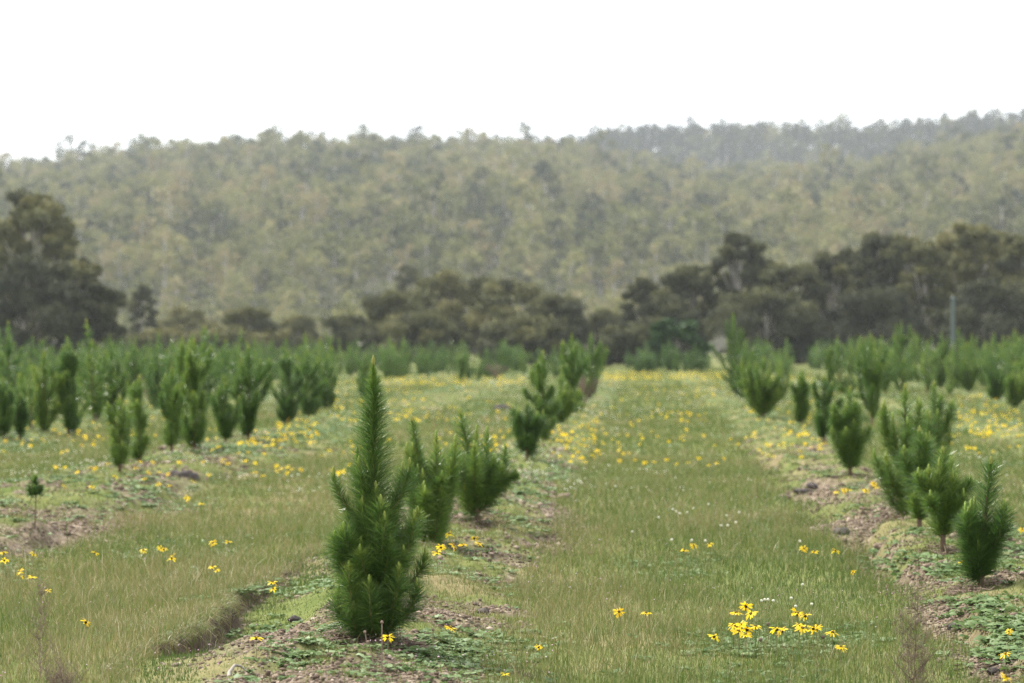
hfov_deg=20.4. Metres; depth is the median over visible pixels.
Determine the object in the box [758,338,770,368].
pine tree
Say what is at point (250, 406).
pine tree
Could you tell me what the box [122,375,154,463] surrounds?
pine tree
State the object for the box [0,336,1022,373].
distant pines
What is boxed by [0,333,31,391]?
pine tree
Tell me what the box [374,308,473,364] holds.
wattle bush
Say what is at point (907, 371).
pine tree
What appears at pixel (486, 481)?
pine tree
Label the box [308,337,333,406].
pine tree
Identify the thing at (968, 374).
pine tree
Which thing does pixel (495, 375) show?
dead bush
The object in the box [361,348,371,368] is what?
pine tree
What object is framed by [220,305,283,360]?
wattle bush
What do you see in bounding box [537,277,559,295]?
gum tree
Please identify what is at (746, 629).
yellow daisy
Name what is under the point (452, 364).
pine tree
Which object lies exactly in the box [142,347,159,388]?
pine tree
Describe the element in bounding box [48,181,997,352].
hill
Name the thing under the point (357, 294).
gum tree
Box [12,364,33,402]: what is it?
pine tree
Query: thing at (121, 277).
gum tree
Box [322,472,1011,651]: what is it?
needle litter
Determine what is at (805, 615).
yellow daisy
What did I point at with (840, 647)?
yellow daisy
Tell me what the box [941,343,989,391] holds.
pine tree
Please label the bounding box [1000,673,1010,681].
yellow daisy
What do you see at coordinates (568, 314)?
wattle bush
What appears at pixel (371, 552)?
pine tree
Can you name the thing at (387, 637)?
yellow daisy
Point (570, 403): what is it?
pine tree
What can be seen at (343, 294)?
gum tree
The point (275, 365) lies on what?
pine tree
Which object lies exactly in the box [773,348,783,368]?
pine tree
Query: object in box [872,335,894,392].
pine tree
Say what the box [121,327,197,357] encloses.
wattle bush
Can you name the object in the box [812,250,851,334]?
gum tree
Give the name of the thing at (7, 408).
pine tree
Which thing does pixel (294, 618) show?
soil clod
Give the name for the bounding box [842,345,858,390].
pine tree
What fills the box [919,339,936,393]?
pine tree
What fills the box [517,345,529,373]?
pine tree
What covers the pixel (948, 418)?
pine tree
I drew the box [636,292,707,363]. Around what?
wattle bush
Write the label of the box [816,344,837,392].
pine tree
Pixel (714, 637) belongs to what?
yellow daisy
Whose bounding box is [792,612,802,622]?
yellow daisy
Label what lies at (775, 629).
yellow daisy
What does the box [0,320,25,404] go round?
pine tree
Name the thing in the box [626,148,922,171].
hill
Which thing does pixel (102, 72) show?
sky
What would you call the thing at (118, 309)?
gum tree
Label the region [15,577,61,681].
dry weed
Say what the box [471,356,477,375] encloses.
pine tree
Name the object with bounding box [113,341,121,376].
pine tree
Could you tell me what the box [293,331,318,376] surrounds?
pine tree
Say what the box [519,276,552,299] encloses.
gum tree
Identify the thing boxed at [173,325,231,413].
pine tree
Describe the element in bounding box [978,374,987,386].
pine tree
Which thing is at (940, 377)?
pine tree
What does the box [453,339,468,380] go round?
pine tree
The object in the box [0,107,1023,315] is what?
hillside forest
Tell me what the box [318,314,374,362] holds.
wattle bush
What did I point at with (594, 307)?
gum tree
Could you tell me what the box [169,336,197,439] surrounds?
pine tree
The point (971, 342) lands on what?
pine tree
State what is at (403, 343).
pine tree
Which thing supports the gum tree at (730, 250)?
on the ground at (162, 493)
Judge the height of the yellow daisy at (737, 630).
0.123 m
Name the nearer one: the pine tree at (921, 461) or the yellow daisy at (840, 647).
the yellow daisy at (840, 647)
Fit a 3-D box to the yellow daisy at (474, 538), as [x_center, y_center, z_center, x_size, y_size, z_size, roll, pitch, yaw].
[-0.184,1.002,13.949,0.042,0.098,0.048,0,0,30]
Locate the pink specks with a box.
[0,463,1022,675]
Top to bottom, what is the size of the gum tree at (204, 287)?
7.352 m
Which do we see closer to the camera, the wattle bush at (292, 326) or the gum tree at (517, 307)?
the wattle bush at (292, 326)
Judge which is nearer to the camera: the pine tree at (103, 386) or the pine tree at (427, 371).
the pine tree at (103, 386)
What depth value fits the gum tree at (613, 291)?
475.08 m
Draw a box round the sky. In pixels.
[0,0,1023,166]
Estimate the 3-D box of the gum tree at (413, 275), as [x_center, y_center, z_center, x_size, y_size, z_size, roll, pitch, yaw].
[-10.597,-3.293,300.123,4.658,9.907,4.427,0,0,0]
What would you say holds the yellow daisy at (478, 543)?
on the ground at (162, 493)
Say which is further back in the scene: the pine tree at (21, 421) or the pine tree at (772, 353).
the pine tree at (772, 353)
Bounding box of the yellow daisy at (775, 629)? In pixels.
[769,627,782,655]
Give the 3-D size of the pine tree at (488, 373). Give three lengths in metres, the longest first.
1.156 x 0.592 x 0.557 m
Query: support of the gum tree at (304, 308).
on the hill at (495, 262)
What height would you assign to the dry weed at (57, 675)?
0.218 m
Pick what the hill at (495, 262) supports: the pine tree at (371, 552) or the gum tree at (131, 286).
the gum tree at (131, 286)
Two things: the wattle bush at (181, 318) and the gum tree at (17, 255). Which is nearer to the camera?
the gum tree at (17, 255)
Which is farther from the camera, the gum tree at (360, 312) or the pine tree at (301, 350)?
the gum tree at (360, 312)
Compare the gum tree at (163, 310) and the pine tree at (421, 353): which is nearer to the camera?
the pine tree at (421, 353)
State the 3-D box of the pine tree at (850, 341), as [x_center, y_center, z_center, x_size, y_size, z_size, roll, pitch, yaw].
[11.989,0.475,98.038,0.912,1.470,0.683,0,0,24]
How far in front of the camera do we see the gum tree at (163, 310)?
444.17 m
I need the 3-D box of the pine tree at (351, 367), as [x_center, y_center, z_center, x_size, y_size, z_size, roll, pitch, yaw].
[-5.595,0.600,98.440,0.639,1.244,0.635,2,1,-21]
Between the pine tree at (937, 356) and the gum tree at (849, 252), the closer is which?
the pine tree at (937, 356)
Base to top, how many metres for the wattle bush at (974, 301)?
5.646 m
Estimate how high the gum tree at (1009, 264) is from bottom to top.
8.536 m
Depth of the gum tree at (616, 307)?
319.37 m
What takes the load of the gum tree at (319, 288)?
on the hill at (495, 262)
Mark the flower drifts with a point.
(591, 429)
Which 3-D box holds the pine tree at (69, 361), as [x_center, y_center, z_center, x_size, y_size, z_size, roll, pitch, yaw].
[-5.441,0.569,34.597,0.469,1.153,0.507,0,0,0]
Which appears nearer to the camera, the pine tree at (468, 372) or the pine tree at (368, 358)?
the pine tree at (468, 372)
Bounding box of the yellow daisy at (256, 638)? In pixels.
[250,636,262,657]
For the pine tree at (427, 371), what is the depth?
93.74 m
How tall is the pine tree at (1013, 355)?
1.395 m
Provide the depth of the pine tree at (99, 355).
101.55 m
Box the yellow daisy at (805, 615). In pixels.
[801,614,811,634]
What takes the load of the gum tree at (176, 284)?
on the hill at (495, 262)
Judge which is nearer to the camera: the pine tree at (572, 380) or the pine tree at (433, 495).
the pine tree at (433, 495)
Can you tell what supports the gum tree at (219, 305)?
on the hill at (495, 262)
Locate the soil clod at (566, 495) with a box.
[557,493,570,497]
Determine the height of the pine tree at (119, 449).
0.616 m
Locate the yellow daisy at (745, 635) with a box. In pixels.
[739,633,751,650]
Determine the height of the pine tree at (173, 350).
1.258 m
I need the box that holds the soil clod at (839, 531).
[833,527,850,534]
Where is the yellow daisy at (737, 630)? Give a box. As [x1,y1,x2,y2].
[731,627,743,661]
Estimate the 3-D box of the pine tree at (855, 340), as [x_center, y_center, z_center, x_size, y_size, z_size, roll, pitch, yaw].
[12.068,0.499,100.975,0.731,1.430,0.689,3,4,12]
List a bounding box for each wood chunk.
[791,488,816,493]
[805,482,817,488]
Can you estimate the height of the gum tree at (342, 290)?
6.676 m
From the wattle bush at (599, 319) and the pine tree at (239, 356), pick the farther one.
the wattle bush at (599, 319)
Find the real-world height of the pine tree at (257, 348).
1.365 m
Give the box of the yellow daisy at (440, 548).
[435,544,444,559]
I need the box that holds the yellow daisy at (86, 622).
[80,620,90,638]
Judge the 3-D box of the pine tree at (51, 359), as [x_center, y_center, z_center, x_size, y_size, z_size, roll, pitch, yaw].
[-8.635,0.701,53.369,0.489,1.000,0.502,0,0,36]
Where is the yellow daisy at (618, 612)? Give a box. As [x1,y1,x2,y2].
[613,607,624,625]
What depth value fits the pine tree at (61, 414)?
43.80 m
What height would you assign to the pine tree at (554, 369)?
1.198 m
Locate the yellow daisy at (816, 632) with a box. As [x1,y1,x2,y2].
[811,624,822,645]
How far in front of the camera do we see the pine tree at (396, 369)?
94.21 m
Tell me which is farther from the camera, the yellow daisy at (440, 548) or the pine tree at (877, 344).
the pine tree at (877, 344)
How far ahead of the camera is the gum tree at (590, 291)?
461.21 m
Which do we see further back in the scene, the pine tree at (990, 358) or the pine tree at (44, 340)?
the pine tree at (44, 340)
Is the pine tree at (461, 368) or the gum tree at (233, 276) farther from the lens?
the gum tree at (233, 276)
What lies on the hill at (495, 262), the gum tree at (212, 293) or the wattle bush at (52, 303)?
the gum tree at (212, 293)
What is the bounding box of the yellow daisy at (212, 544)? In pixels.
[209,540,216,553]
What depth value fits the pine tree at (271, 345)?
107.30 m
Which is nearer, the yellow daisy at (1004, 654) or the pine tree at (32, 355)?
the yellow daisy at (1004, 654)
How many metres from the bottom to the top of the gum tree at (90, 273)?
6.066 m
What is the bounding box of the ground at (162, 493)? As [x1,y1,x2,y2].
[0,353,1023,682]
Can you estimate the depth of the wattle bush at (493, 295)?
188.72 m
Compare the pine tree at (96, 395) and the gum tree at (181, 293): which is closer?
the pine tree at (96, 395)
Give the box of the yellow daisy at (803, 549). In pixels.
[799,545,807,559]
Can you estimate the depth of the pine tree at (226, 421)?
29.44 m
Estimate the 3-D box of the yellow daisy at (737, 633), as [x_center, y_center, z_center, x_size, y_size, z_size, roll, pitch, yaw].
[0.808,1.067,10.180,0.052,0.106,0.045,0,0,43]
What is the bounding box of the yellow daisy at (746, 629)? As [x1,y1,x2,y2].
[740,624,752,642]
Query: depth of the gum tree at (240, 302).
454.68 m
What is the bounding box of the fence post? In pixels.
[951,296,954,357]
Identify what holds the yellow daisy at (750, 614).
on the ground at (162, 493)
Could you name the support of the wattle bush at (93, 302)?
on the ground at (162, 493)
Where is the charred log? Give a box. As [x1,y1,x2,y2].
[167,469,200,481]
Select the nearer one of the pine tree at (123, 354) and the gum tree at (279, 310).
the pine tree at (123, 354)
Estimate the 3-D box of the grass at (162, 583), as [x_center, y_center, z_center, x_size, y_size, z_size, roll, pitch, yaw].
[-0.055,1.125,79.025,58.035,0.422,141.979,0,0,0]
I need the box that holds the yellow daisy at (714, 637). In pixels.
[707,634,718,659]
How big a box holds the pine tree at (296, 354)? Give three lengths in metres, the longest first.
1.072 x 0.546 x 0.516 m
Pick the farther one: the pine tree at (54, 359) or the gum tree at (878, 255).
the gum tree at (878, 255)
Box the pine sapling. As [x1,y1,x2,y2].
[24,474,44,525]
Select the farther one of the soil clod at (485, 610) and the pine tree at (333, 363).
the pine tree at (333, 363)
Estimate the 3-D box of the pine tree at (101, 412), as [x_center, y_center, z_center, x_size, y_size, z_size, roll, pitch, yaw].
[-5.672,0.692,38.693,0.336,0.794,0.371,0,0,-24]
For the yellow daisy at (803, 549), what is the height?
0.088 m
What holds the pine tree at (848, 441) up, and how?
on the ground at (162, 493)
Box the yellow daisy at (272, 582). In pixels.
[267,581,276,594]
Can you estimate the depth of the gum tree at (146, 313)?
318.81 m
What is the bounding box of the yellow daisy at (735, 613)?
[730,610,743,622]
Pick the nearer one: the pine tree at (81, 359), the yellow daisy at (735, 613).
the yellow daisy at (735, 613)
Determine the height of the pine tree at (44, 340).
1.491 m
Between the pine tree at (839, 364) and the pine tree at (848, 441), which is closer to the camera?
the pine tree at (848, 441)
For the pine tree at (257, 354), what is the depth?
60.97 m
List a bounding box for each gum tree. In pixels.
[0,188,75,363]
[0,254,28,333]
[36,233,90,341]
[55,260,109,343]
[111,273,140,313]
[115,307,127,323]
[117,310,158,328]
[119,279,159,322]
[119,314,139,329]
[126,266,154,301]
[144,311,161,329]
[153,306,170,318]
[159,278,195,311]
[159,294,182,318]
[160,287,186,310]
[173,265,205,304]
[178,300,211,310]
[191,281,212,320]
[196,287,225,312]
[202,306,225,324]
[203,293,249,321]
[209,311,224,326]
[214,277,254,315]
[223,269,257,301]
[223,292,237,308]
[247,291,274,321]
[264,289,288,332]
[268,273,297,309]
[271,279,301,312]
[271,300,295,323]
[271,306,293,333]
[276,310,301,322]
[277,282,321,317]
[293,295,309,314]
[309,282,333,315]
[312,307,337,337]
[314,319,331,334]
[332,300,357,316]
[333,285,347,306]
[336,289,365,310]
[342,288,364,312]
[350,309,366,343]
[363,278,398,296]
[393,264,423,306]
[506,270,540,306]
[510,305,524,315]
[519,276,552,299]
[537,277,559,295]
[563,288,585,315]
[572,267,597,302]
[572,281,601,314]
[573,288,590,313]
[584,293,611,313]
[584,303,602,318]
[604,285,627,307]
[606,298,622,311]
[612,296,636,324]
[650,263,725,342]
[699,301,721,349]
[706,231,767,331]
[737,258,783,336]
[758,261,825,341]
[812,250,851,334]
[828,247,875,335]
[843,230,904,317]
[893,233,922,334]
[896,239,956,336]
[930,231,978,343]
[937,221,1005,328]
[979,229,1023,322]
[992,233,1023,333]
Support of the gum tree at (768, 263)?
on the ground at (162, 493)
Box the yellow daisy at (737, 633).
[730,625,742,646]
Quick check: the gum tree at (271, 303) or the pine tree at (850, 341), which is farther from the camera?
the gum tree at (271, 303)
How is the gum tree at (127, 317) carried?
on the hill at (495, 262)
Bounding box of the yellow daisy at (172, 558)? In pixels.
[167,555,175,574]
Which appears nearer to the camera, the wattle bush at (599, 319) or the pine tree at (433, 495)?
the pine tree at (433, 495)
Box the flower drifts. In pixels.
[16,370,1023,474]
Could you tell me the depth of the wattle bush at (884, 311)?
170.86 m
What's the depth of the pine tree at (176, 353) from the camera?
57.59 m
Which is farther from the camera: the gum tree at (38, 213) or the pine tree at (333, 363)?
the gum tree at (38, 213)
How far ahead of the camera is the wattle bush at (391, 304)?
184.16 m
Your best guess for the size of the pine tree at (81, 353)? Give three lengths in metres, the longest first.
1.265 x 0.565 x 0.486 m
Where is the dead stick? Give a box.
[227,664,245,679]
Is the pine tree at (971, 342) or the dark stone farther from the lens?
the pine tree at (971, 342)
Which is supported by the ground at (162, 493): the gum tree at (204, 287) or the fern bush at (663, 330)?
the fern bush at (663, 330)
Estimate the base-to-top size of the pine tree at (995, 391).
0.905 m
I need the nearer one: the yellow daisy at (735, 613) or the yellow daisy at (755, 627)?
the yellow daisy at (755, 627)
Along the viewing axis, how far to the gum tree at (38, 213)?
164.03 m
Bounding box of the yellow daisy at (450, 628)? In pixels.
[444,626,455,652]
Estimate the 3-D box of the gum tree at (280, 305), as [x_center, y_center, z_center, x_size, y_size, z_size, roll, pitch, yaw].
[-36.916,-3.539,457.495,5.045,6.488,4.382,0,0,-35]
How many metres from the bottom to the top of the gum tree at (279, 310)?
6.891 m
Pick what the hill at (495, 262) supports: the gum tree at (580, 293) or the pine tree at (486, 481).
the gum tree at (580, 293)
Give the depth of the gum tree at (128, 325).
407.60 m
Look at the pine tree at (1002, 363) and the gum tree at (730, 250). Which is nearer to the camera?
the pine tree at (1002, 363)
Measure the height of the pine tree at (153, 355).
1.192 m
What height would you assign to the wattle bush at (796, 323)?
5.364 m
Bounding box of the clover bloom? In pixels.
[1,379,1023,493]
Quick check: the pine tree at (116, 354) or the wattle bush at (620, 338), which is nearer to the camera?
the pine tree at (116, 354)
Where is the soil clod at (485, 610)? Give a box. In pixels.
[476,608,489,613]
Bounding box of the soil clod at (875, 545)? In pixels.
[872,542,880,549]
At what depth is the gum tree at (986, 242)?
189.13 m
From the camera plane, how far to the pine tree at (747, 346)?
66.94 m
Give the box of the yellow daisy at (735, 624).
[728,623,740,648]
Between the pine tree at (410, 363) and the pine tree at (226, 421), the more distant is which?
the pine tree at (410, 363)
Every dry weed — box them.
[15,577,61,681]
[29,640,89,682]
[883,583,949,682]
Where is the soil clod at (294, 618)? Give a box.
[287,615,300,621]
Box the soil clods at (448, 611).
[0,425,1023,682]
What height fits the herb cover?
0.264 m
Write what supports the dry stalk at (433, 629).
on the ground at (162, 493)
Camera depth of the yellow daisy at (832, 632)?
10.01 m
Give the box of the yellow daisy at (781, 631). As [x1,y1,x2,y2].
[778,627,787,648]
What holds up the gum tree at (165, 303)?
on the hill at (495, 262)
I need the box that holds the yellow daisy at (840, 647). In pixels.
[835,645,847,670]
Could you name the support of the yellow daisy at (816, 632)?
on the ground at (162, 493)
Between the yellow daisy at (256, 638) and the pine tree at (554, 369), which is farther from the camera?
the pine tree at (554, 369)
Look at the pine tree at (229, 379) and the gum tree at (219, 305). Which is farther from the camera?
the gum tree at (219, 305)
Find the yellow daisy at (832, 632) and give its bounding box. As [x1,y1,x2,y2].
[826,630,838,656]
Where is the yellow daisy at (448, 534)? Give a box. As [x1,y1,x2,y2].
[445,531,453,547]
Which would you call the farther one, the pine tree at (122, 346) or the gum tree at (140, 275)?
the gum tree at (140, 275)
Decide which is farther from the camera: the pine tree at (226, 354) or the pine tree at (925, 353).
the pine tree at (226, 354)
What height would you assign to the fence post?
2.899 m
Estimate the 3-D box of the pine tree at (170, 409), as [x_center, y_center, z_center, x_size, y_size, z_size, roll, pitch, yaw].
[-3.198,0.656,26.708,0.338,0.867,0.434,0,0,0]
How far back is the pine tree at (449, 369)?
106.41 m
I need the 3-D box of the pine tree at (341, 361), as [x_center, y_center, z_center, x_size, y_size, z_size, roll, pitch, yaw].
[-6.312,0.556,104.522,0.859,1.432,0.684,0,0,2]
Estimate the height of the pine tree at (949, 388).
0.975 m
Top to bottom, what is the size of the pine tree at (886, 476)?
0.828 m
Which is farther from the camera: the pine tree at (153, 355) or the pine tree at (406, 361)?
the pine tree at (406, 361)
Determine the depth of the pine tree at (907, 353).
83.48 m
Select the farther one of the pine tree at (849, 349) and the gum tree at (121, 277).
the gum tree at (121, 277)
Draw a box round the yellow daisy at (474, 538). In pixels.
[470,536,478,546]
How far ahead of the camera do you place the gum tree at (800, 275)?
179.20 m
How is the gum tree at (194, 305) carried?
on the hill at (495, 262)
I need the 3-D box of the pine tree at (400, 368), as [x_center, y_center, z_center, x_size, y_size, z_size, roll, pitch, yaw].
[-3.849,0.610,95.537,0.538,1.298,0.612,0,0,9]
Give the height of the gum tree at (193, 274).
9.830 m
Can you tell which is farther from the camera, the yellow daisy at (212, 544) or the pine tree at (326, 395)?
the pine tree at (326, 395)
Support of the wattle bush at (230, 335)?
on the ground at (162, 493)
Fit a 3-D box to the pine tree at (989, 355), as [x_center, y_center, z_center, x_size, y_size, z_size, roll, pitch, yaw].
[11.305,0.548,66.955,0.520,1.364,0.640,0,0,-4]
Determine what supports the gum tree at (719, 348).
on the hill at (495, 262)
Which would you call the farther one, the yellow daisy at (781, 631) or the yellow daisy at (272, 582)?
the yellow daisy at (272, 582)
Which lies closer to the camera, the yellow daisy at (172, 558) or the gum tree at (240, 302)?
the yellow daisy at (172, 558)
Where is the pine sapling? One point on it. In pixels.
(36, 489)
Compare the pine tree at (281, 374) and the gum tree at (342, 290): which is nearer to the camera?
the pine tree at (281, 374)
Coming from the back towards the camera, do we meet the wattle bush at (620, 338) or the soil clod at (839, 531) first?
the wattle bush at (620, 338)
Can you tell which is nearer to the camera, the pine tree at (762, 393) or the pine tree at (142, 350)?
the pine tree at (762, 393)
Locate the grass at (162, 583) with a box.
[0,365,1023,682]
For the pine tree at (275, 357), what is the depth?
68.32 m
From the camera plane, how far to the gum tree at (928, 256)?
181.11 m
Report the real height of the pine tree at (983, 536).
0.581 m
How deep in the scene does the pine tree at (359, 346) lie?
101.33 m
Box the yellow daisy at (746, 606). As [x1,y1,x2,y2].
[740,601,752,620]
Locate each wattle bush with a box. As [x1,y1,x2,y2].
[0,251,99,361]
[72,282,127,355]
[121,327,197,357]
[124,284,161,337]
[157,304,222,336]
[179,325,275,359]
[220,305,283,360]
[274,314,323,354]
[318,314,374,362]
[347,288,424,362]
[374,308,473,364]
[401,268,502,360]
[461,277,554,360]
[471,311,567,364]
[517,291,593,362]
[584,322,651,365]
[586,307,624,356]
[614,277,659,324]
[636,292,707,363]
[697,285,826,363]
[818,284,935,358]
[920,276,1023,358]
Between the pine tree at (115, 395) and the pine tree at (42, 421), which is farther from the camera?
the pine tree at (115, 395)
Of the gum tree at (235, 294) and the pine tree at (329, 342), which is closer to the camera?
the pine tree at (329, 342)
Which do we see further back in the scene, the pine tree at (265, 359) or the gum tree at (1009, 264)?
the gum tree at (1009, 264)
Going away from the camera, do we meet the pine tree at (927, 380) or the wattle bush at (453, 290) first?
the pine tree at (927, 380)
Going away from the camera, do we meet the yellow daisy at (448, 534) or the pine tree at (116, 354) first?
the yellow daisy at (448, 534)
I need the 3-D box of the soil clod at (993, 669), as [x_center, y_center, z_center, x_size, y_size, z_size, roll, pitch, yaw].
[1.624,1.114,9.611,0.053,0.034,0.042,9,-6,-41]
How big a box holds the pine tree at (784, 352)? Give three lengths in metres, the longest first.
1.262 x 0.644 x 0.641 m
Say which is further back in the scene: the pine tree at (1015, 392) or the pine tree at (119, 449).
the pine tree at (1015, 392)
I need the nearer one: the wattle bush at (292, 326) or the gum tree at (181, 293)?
the wattle bush at (292, 326)
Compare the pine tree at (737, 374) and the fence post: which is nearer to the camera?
the pine tree at (737, 374)
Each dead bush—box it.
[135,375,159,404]
[484,362,507,378]
[577,375,603,403]
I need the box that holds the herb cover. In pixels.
[0,368,1023,682]
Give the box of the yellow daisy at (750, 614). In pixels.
[745,610,756,635]
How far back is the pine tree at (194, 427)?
27.39 m
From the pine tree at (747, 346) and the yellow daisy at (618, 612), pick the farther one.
the pine tree at (747, 346)
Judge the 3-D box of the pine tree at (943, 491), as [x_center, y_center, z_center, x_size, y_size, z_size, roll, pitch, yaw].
[2.089,0.760,13.773,0.374,0.532,0.317,0,0,-42]
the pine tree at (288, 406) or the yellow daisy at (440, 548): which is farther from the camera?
the pine tree at (288, 406)
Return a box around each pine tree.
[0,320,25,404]
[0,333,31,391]
[0,377,18,438]
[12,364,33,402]
[12,392,32,438]
[15,350,74,430]
[17,362,31,384]
[18,359,40,431]
[21,335,42,380]
[31,340,53,376]
[36,353,58,383]
[37,339,55,367]
[45,346,57,370]
[45,384,54,430]
[48,342,84,434]
[48,347,82,415]
[64,319,120,420]
[69,376,92,429]
[70,343,90,386]
[79,343,85,373]
[85,369,105,418]
[86,347,107,391]
[91,339,108,367]
[94,342,102,374]
[101,351,130,416]
[101,394,136,471]
[103,334,119,385]
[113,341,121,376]
[116,337,126,366]
[119,336,139,380]
[119,342,152,400]
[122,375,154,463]
[136,345,151,364]
[139,330,178,408]
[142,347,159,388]
[148,346,164,379]
[154,366,187,452]
[157,336,177,365]
[159,339,179,391]
[163,340,183,369]
[164,341,180,380]
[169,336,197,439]
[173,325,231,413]
[178,338,216,448]
[189,326,218,393]
[207,381,244,441]
[210,339,237,387]
[213,364,230,398]
[214,338,233,374]
[220,327,257,391]
[220,345,275,438]
[240,341,260,393]
[244,337,261,366]
[257,347,267,380]
[267,340,281,368]
[270,338,294,380]
[270,351,307,423]
[271,358,278,379]
[277,360,295,384]
[279,339,293,390]
[291,349,328,415]
[292,347,300,366]
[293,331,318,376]
[307,341,323,363]
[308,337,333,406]
[311,356,337,407]
[314,355,435,642]
[319,332,334,380]
[323,350,340,383]
[329,340,349,373]
[342,341,357,375]
[343,346,352,372]
[352,337,361,373]
[354,353,379,396]
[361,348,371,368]
[378,335,396,378]
[381,338,399,378]
[391,335,410,376]
[391,341,404,377]
[393,354,398,377]
[396,414,467,545]
[399,347,408,376]
[401,342,412,374]
[412,343,430,369]
[412,346,427,374]
[418,348,429,373]
[419,349,430,377]
[427,407,521,522]
[431,356,439,373]
[443,339,458,373]
[444,348,450,373]
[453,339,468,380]
[465,358,475,378]
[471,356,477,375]
[475,361,483,380]
[478,346,492,377]
[507,401,547,461]
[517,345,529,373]
[519,350,564,440]
[530,347,541,371]
[548,344,562,377]
[548,373,586,423]
[557,334,590,408]
[575,332,609,398]
[711,312,744,392]
[721,342,757,399]
[735,356,791,416]
[738,338,758,377]
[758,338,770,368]
[767,344,777,366]
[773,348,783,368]
[777,340,794,369]
[779,353,793,376]
[780,357,790,375]
[781,338,794,368]
[787,369,812,424]
[808,376,845,442]
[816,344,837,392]
[823,385,876,474]
[828,336,850,393]
[837,334,907,424]
[841,336,854,373]
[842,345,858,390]
[843,336,856,373]
[846,334,859,372]
[858,332,886,381]
[865,382,939,517]
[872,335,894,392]
[888,321,919,391]
[888,338,910,379]
[888,425,936,527]
[902,353,917,381]
[903,445,980,551]
[907,330,922,381]
[914,380,960,470]
[917,334,937,384]
[918,357,925,382]
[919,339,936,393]
[929,331,950,386]
[934,344,944,381]
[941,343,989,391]
[943,353,956,394]
[947,327,974,386]
[948,455,1020,589]
[958,335,965,355]
[960,358,975,389]
[964,333,979,381]
[976,339,985,362]
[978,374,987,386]
[980,356,1012,400]
[983,336,1000,385]
[985,332,1003,387]
[988,347,1008,389]
[995,335,1017,368]
[997,328,1023,384]
[998,335,1004,367]
[1003,360,1023,406]
[1008,331,1023,362]
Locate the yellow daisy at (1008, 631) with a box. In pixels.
[1005,629,1012,640]
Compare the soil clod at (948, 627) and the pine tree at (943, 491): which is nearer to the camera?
the soil clod at (948, 627)
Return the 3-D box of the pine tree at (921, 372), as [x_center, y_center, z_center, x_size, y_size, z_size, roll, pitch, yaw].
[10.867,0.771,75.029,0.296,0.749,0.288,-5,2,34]
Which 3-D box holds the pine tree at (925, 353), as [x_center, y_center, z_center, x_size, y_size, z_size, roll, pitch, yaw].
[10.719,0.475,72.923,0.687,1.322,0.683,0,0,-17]
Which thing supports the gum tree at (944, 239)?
on the ground at (162, 493)
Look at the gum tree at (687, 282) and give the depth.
184.17 m
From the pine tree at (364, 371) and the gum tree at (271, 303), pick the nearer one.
the pine tree at (364, 371)
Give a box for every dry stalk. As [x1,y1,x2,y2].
[367,640,373,665]
[380,621,383,670]
[432,628,434,653]
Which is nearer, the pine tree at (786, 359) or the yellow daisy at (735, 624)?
the yellow daisy at (735, 624)
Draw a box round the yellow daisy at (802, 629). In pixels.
[795,623,807,653]
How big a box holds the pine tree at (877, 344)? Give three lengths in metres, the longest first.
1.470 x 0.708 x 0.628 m
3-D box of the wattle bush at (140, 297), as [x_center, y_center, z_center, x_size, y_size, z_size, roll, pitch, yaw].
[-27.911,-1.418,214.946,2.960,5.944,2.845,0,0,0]
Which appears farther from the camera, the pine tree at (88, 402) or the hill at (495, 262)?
the hill at (495, 262)
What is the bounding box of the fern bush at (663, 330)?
[647,317,711,368]
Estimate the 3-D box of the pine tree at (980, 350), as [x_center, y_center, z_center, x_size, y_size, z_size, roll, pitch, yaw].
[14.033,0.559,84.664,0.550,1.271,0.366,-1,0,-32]
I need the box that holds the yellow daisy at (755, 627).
[750,625,761,647]
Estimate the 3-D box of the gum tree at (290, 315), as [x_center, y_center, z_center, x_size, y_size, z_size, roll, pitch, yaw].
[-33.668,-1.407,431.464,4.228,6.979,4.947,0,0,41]
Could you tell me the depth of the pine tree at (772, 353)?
107.56 m
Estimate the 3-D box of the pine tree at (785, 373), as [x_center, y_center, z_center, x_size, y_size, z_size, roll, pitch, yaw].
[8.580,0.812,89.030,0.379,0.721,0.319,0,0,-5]
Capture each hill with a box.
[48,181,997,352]
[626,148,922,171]
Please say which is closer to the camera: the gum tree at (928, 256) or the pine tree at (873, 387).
the pine tree at (873, 387)
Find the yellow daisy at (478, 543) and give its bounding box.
[475,542,482,564]
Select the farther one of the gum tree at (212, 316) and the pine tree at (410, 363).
the gum tree at (212, 316)
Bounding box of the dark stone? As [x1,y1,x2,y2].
[493,404,510,409]
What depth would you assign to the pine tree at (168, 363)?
49.61 m
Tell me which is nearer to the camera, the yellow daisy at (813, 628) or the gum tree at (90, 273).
the yellow daisy at (813, 628)
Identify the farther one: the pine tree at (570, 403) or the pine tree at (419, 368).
the pine tree at (419, 368)
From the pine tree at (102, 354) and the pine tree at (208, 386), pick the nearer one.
the pine tree at (208, 386)
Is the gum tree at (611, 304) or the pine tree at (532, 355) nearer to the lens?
the pine tree at (532, 355)
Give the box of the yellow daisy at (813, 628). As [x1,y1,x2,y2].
[808,626,817,649]
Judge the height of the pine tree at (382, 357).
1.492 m
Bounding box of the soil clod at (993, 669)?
[986,666,999,673]
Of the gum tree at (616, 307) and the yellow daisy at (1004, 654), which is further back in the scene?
the gum tree at (616, 307)
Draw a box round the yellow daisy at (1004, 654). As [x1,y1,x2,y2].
[999,652,1010,679]
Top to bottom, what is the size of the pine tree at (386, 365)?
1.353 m
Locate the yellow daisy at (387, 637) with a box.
[383,634,394,645]
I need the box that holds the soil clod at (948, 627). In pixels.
[947,623,959,629]
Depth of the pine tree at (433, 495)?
14.14 m

